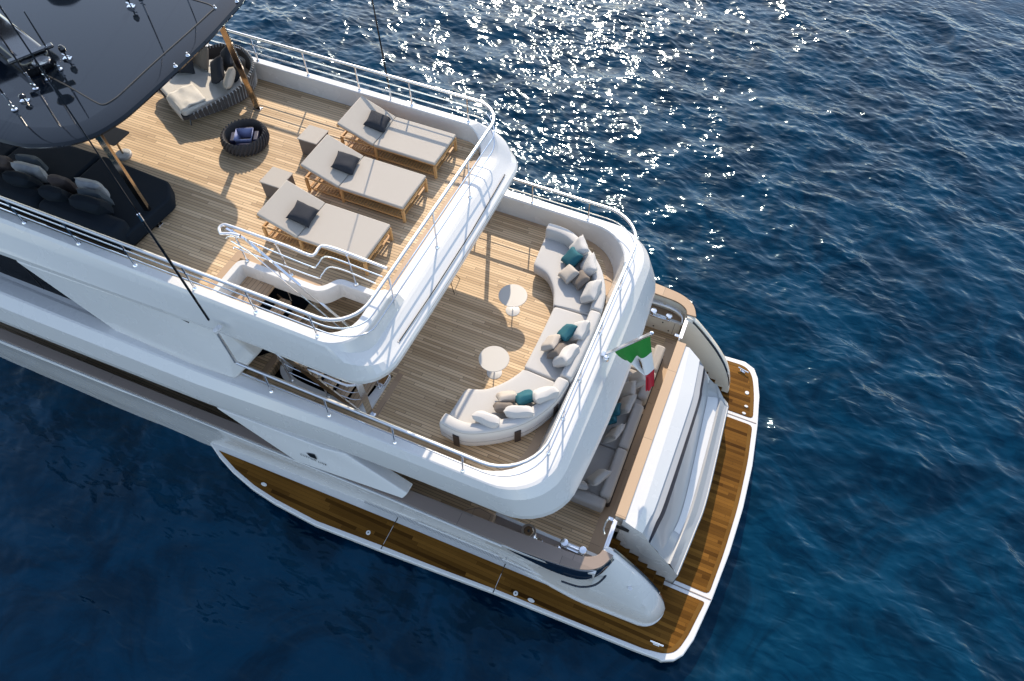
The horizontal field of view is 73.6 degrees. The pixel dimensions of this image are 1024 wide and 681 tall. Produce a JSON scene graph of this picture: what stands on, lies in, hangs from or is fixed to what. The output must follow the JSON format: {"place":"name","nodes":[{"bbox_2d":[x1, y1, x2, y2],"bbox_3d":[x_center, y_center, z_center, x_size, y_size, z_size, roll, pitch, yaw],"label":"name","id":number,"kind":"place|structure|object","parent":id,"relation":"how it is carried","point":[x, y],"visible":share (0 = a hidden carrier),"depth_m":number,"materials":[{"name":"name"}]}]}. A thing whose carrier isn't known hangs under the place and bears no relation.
{"place":"outdoors","nodes":[
{"label":"outdoors","id":0,"kind":"place"},
{"bbox_2d":[0,0,1023,680],"bbox_3d":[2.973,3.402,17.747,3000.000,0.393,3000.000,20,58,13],"label":"sea","id":1,"kind":"structure","parent":0,"point":[818,204],"depth_m":19.14,"materials":[{"name":"liquid"}]},
{"bbox_2d":[0,0,758,661],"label":"yacht","id":2,"kind":"object","parent":1,"relation":"on","point":[320,392],"visible":0.97,"depth_m":14.21,"materials":[{"name":"white"}]},
{"bbox_2d":[0,143,175,254],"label":"lounge sofa","id":3,"kind":"object","parent":2,"relation":"on","point":[123,223],"visible":0.67,"depth_m":13.39,"materials":[{"name":"black fabric"}]},
{"bbox_2d":[0,155,14,170],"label":"cushion","id":4,"kind":"object","parent":3,"relation":"on","point":[5,163],"visible":0.71,"depth_m":13.52,"materials":[{"name":"brown fabric"}]},
{"bbox_2d":[2,171,43,187],"bbox_3d":[-9.491,-3.095,13.295,0.626,0.450,0.296,14,82,9],"label":"cushion","id":5,"kind":"object","parent":3,"relation":"on","point":[19,179],"visible":0.86,"depth_m":13.12,"materials":[{"name":"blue fabric"}]},
{"bbox_2d":[10,161,47,182],"bbox_3d":[-9.502,-3.325,13.536,0.670,0.450,0.226,14,65,9],"label":"cushion","id":6,"kind":"object","parent":3,"relation":"on","point":[37,172],"visible":0.68,"depth_m":13.38,"materials":[{"name":"white fabric"}]},
{"bbox_2d":[14,154,48,171],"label":"cushion","id":7,"kind":"object","parent":3,"relation":"on","point":[31,159],"visible":0.62,"depth_m":13.57,"materials":[{"name":"fabric"}]},
{"bbox_2d":[38,185,72,201],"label":"cushion","id":8,"kind":"object","parent":3,"relation":"on","point":[52,193],"visible":0.81,"depth_m":12.89,"materials":[{"name":"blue fabric"}]},
{"bbox_2d":[47,174,77,193],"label":"cushion","id":9,"kind":"object","parent":3,"relation":"on","point":[65,184],"visible":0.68,"depth_m":13.20,"materials":[{"name":"brown fabric"}]},
{"bbox_2d":[67,194,113,214],"bbox_3d":[-7.920,-2.537,12.894,0.713,0.450,0.317,14,82,9],"label":"cushion","id":10,"kind":"object","parent":3,"relation":"on","point":[90,204],"visible":0.91,"depth_m":12.72,"materials":[{"name":"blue fabric"}]},
{"bbox_2d":[75,177,109,196],"bbox_3d":[-8.136,-2.948,13.290,0.562,0.450,0.234,14,65,9],"label":"cushion","id":11,"kind":"object","parent":3,"relation":"on","point":[88,183],"visible":0.63,"depth_m":13.12,"materials":[{"name":"white fabric"}]},
{"bbox_2d":[76,188,114,205],"bbox_3d":[-7.984,-2.741,13.128,0.540,0.450,0.217,14,77,9],"label":"cushion","id":12,"kind":"object","parent":3,"relation":"on","point":[95,194],"visible":0.56,"depth_m":12.96,"materials":[{"name":"fabric"}]},
{"bbox_2d":[95,127,131,160],"bbox_3d":[-8.328,-4.122,14.484,0.520,0.540,0.480,20,58,13],"label":"pedestal table","id":13,"kind":"object","parent":2,"relation":"on","point":[114,136],"visible":0.82,"depth_m":14.31,"materials":[{"name":"stone"}]},
{"bbox_2d":[159,43,256,124],"bbox_3d":[-6.873,-5.929,15.623,2.072,0.713,1.963,-34,63,-21],"label":"daybed","id":14,"kind":"object","parent":2,"relation":"on","point":[218,96],"visible":0.62,"depth_m":15.37,"materials":[{"name":"fabric"}]},
{"bbox_2d":[166,83,205,120],"bbox_3d":[-7.219,-5.311,15.238,0.647,0.314,0.722,-34,63,-21],"label":"throw blanket","id":15,"kind":"object","parent":14,"relation":"on","point":[184,97],"visible":1,"depth_m":15.13,"materials":[{"name":"fabric"}]},
{"bbox_2d":[178,60,194,73],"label":"cushion","id":16,"kind":"object","parent":14,"relation":"on","point":[188,67],"visible":0.3,"depth_m":15.56,"materials":[{"name":"grey fabric"}]},
{"bbox_2d":[192,46,208,71],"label":"cushion","id":17,"kind":"object","parent":14,"relation":"on","point":[201,58],"visible":0.52,"depth_m":15.55,"materials":[{"name":"beige fabric"}]},
{"bbox_2d":[210,54,224,83],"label":"cushion","id":18,"kind":"object","parent":14,"relation":"on","point":[217,70],"visible":0.99,"depth_m":15.17,"materials":[{"name":"grey fabric"}]},
{"bbox_2d":[220,46,232,71],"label":"cushion","id":19,"kind":"object","parent":14,"relation":"on","point":[226,58],"visible":0.73,"depth_m":15.31,"materials":[{"name":"grey fabric"}]},
{"bbox_2d":[223,67,235,89],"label":"cushion","id":20,"kind":"object","parent":14,"relation":"on","point":[229,79],"visible":1,"depth_m":15.00,"materials":[{"name":"beige fabric"}]},
{"bbox_2d":[231,58,241,82],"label":"cushion","id":21,"kind":"object","parent":14,"relation":"on","point":[237,76],"visible":0.28,"depth_m":15.34,"materials":[{"name":"grey fabric"}]},
{"bbox_2d":[220,118,269,156],"bbox_3d":[-5.761,-4.370,14.782,1.026,0.358,1.025,20,58,13],"label":"armchair","id":22,"kind":"object","parent":2,"relation":"on","point":[259,144],"visible":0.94,"depth_m":14.67,"materials":[{"name":"grey wicker"}]},
{"bbox_2d":[230,127,259,144],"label":"cushion","id":23,"kind":"object","parent":22,"relation":"on","point":[242,136],"visible":0.78,"depth_m":14.74,"materials":[{"name":"blue fabric"}]},
{"bbox_2d":[259,167,295,197],"bbox_3d":[-4.741,-3.164,13.934,0.485,0.422,0.485,20,58,13],"label":"side table","id":24,"kind":"object","parent":2,"relation":"on","point":[272,180],"visible":0.7,"depth_m":13.77,"materials":[{"name":"beige fabric"}]},
{"bbox_2d":[297,125,328,154],"bbox_3d":[-4.219,-4.247,14.672,0.485,0.422,0.485,20,58,13],"label":"side table","id":25,"kind":"object","parent":2,"relation":"on","point":[310,137],"visible":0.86,"depth_m":14.50,"materials":[{"name":"beige fabric"}]},
{"bbox_2d":[256,180,393,274],"bbox_3d":[-3.555,-2.178,13.098,2.291,0.715,1.000,20,58,13],"label":"sun lounger","id":26,"kind":"object","parent":2,"relation":"on","point":[351,232],"visible":0.9,"depth_m":12.98,"materials":[{"name":"beige fabric"}]},
{"bbox_2d":[286,200,319,227],"bbox_3d":[-3.977,-2.408,13.026,0.470,0.210,0.470,24,59,-4],"label":"cushion","id":27,"kind":"object","parent":26,"relation":"on","point":[302,213],"visible":1,"depth_m":12.93,"materials":[{"name":"grey fabric"}]},
{"bbox_2d":[300,134,427,222],"bbox_3d":[-2.971,-3.297,13.861,2.291,0.715,1.000,20,58,13],"label":"sun lounger","id":28,"kind":"object","parent":2,"relation":"on","point":[383,184],"visible":0.97,"depth_m":13.74,"materials":[{"name":"beige fabric"}]},
{"bbox_2d":[331,151,360,174],"bbox_3d":[-3.360,-3.588,13.829,0.470,0.198,0.470,18,60,-7],"label":"cushion","id":29,"kind":"object","parent":28,"relation":"on","point":[344,162],"visible":1,"depth_m":13.73,"materials":[{"name":"grey fabric"}]},
{"bbox_2d":[336,96,456,178],"bbox_3d":[-2.426,-4.340,14.573,2.291,0.715,1.000,20,58,13],"label":"sun lounger","id":30,"kind":"object","parent":2,"relation":"on","point":[416,142],"visible":0.84,"depth_m":14.45,"materials":[{"name":"beige fabric"}]},
{"bbox_2d":[363,110,390,132],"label":"cushion","id":31,"kind":"object","parent":30,"relation":"on","point":[377,121],"visible":1,"depth_m":14.45,"materials":[{"name":"grey fabric"}]},
{"bbox_2d":[479,346,508,378],"bbox_3d":[-0.368,0.522,14.171,0.630,0.550,0.630,20,58,13],"label":"round table","id":32,"kind":"object","parent":2,"relation":"on","point":[493,361],"visible":1,"depth_m":13.96,"materials":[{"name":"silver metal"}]},
{"bbox_2d":[440,370,568,446],"bbox_3d":[-0.143,1.327,13.531,2.674,0.710,1.318,-18,58,-13],"label":"curved sofa","id":33,"kind":"object","parent":2,"relation":"on","point":[459,424],"visible":0.84,"depth_m":13.31,"materials":[{"name":"white fabric"}]},
{"bbox_2d":[472,410,500,427],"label":"cushion","id":34,"kind":"object","parent":33,"relation":"on","point":[485,418],"visible":0.93,"depth_m":12.87,"materials":[{"name":"white fabric"}]},
{"bbox_2d":[493,401,512,412],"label":"cushion","id":35,"kind":"object","parent":33,"relation":"on","point":[499,407],"visible":0.71,"depth_m":13.13,"materials":[{"name":"beige fabric"}]},
{"bbox_2d":[496,391,516,401],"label":"cushion","id":36,"kind":"object","parent":33,"relation":"on","point":[505,396],"visible":0.98,"depth_m":13.29,"materials":[{"name":"beige fabric"}]},
{"bbox_2d":[504,405,533,417],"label":"cushion","id":37,"kind":"object","parent":33,"relation":"on","point":[518,411],"visible":0.94,"depth_m":12.96,"materials":[{"name":"white fabric"}]},
{"bbox_2d":[515,389,533,405],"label":"cushion","id":38,"kind":"object","parent":33,"relation":"on","point":[523,397],"visible":0.84,"depth_m":13.23,"materials":[{"name":"teal fabric"}]},
{"bbox_2d":[533,386,559,403],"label":"cushion","id":39,"kind":"object","parent":33,"relation":"on","point":[543,394],"visible":0.97,"depth_m":13.18,"materials":[{"name":"white fabric"}]},
{"bbox_2d":[498,284,526,315],"bbox_3d":[0.019,-0.825,15.088,0.630,0.550,0.630,20,58,13],"label":"round table","id":40,"kind":"object","parent":2,"relation":"on","point":[512,297],"visible":1,"depth_m":14.89,"materials":[{"name":"silver metal"}]},
{"bbox_2d":[524,307,600,385],"bbox_3d":[1.077,0.116,14.362,1.090,0.710,1.779,20,58,13],"label":"curved sofa","id":41,"kind":"object","parent":2,"relation":"on","point":[539,363],"visible":0.56,"depth_m":14.12,"materials":[{"name":"white fabric"}]},
{"bbox_2d":[540,334,560,351],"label":"cushion","id":42,"kind":"object","parent":41,"relation":"on","point":[550,342],"visible":0.99,"depth_m":14.02,"materials":[{"name":"beige fabric"}]},
{"bbox_2d":[547,343,566,358],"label":"cushion","id":43,"kind":"object","parent":41,"relation":"on","point":[553,353],"visible":0.69,"depth_m":13.89,"materials":[{"name":"beige fabric"}]},
{"bbox_2d":[552,344,579,367],"bbox_3d":[1.093,0.312,13.861,0.290,0.460,0.560,51,53,-14],"label":"cushion","id":44,"kind":"object","parent":41,"relation":"on","point":[566,355],"visible":0.97,"depth_m":13.72,"materials":[{"name":"white fabric"}]},
{"bbox_2d":[557,324,576,341],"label":"cushion","id":45,"kind":"object","parent":41,"relation":"on","point":[566,332],"visible":0.92,"depth_m":14.06,"materials":[{"name":"teal fabric"}]},
{"bbox_2d":[568,320,589,341],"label":"cushion","id":46,"kind":"object","parent":41,"relation":"on","point":[581,330],"visible":0.84,"depth_m":14.05,"materials":[{"name":"white fabric"}]},
{"bbox_2d":[534,223,606,316],"bbox_3d":[1.288,-1.473,15.441,1.319,0.710,2.758,-16,58,-11],"label":"curved sofa","id":47,"kind":"object","parent":2,"relation":"on","point":[549,264],"visible":0.61,"depth_m":15.39,"materials":[{"name":"white fabric"}]},
{"bbox_2d":[557,264,579,283],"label":"cushion","id":48,"kind":"object","parent":47,"relation":"on","point":[569,273],"visible":1,"depth_m":15.04,"materials":[{"name":"beige fabric"}]},
{"bbox_2d":[561,247,582,267],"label":"cushion","id":49,"kind":"object","parent":47,"relation":"on","point":[572,256],"visible":0.92,"depth_m":15.25,"materials":[{"name":"teal fabric"}]},
{"bbox_2d":[569,235,588,255],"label":"cushion","id":50,"kind":"object","parent":47,"relation":"on","point":[579,244],"visible":0.69,"depth_m":15.30,"materials":[{"name":"white fabric"}]},
{"bbox_2d":[571,270,589,290],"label":"cushion","id":51,"kind":"object","parent":47,"relation":"on","point":[580,280],"visible":1,"depth_m":14.93,"materials":[{"name":"beige fabric"}]},
{"bbox_2d":[580,252,596,276],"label":"cushion","id":52,"kind":"object","parent":47,"relation":"on","point":[588,265],"visible":0.82,"depth_m":15.03,"materials":[{"name":"white fabric"}]},
{"bbox_2d":[580,280,601,303],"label":"cushion","id":53,"kind":"object","parent":47,"relation":"on","point":[591,291],"visible":1,"depth_m":14.65,"materials":[{"name":"white fabric"}]},
{"bbox_2d":[570,403,643,512],"bbox_3d":[2.114,2.541,15.577,1.015,0.590,2.720,20,58,13],"label":"deck sofa","id":54,"kind":"object","parent":2,"relation":"on","point":[612,456],"visible":0.63,"depth_m":15.29,"materials":[{"name":"fabric"}]},
{"bbox_2d":[578,480,588,489],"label":"cushion","id":55,"kind":"object","parent":54,"relation":"on","point":[583,485],"visible":0.47,"depth_m":14.66,"materials":[{"name":"fabric"}]},
{"bbox_2d":[584,469,611,485],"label":"cushion","id":56,"kind":"object","parent":54,"relation":"on","point":[597,477],"visible":0.97,"depth_m":14.71,"materials":[{"name":"fabric"}]},
{"bbox_2d":[607,415,616,425],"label":"cushion","id":57,"kind":"object","parent":54,"relation":"on","point":[613,419],"visible":0.35,"depth_m":15.53,"materials":[{"name":"teal fabric"}]},
{"bbox_2d":[602,424,624,443],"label":"cushion","id":58,"kind":"object","parent":54,"relation":"on","point":[613,433],"visible":1,"depth_m":15.30,"materials":[{"name":"fabric"}]},
{"bbox_2d":[612,403,620,415],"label":"cushion","id":59,"kind":"object","parent":54,"relation":"on","point":[616,411],"visible":0.52,"depth_m":15.62,"materials":[{"name":"teal fabric"}]},
{"bbox_2d":[619,394,636,414],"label":"cushion","id":60,"kind":"object","parent":54,"relation":"on","point":[627,402],"visible":0.86,"depth_m":15.66,"materials":[{"name":"fabric"}]},
{"bbox_2d":[601,331,653,361],"bbox_3d":[2.215,0.114,13.362,0.875,1.238,0.226,20,58,13],"label":"flagstaff","id":61,"kind":"object","parent":2,"relation":"attached to","point":[604,354],"visible":1,"depth_m":13.47,"materials":[{"name":"silver metal"}]},
{"bbox_2d":[615,336,653,390],"bbox_3d":[2.475,0.376,13.562,0.975,1.709,0.231,20,58,13],"label":"flag","id":62,"kind":"object","parent":61,"relation":"hanging from","point":[638,356],"visible":1,"depth_m":13.57,"materials":[{"name":"multicoloured fabric"}]},
{"bbox_2d":[617,345,664,409],"bbox_3d":[2.994,0.857,16.726,1.015,0.590,1.880,20,58,13],"label":"deck sofa","id":63,"kind":"object","parent":2,"relation":"on","point":[642,393],"visible":0.3,"depth_m":16.57,"materials":[{"name":"fabric"}]},
{"bbox_2d":[619,380,635,399],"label":"cushion","id":64,"kind":"object","parent":63,"relation":"on","point":[629,388],"visible":0.78,"depth_m":15.98,"materials":[{"name":"beige fabric"}]},
{"bbox_2d":[628,371,645,388],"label":"cushion","id":65,"kind":"object","parent":63,"relation":"on","point":[639,377],"visible":0.66,"depth_m":16.03,"materials":[{"name":"beige fabric"}]}
]}

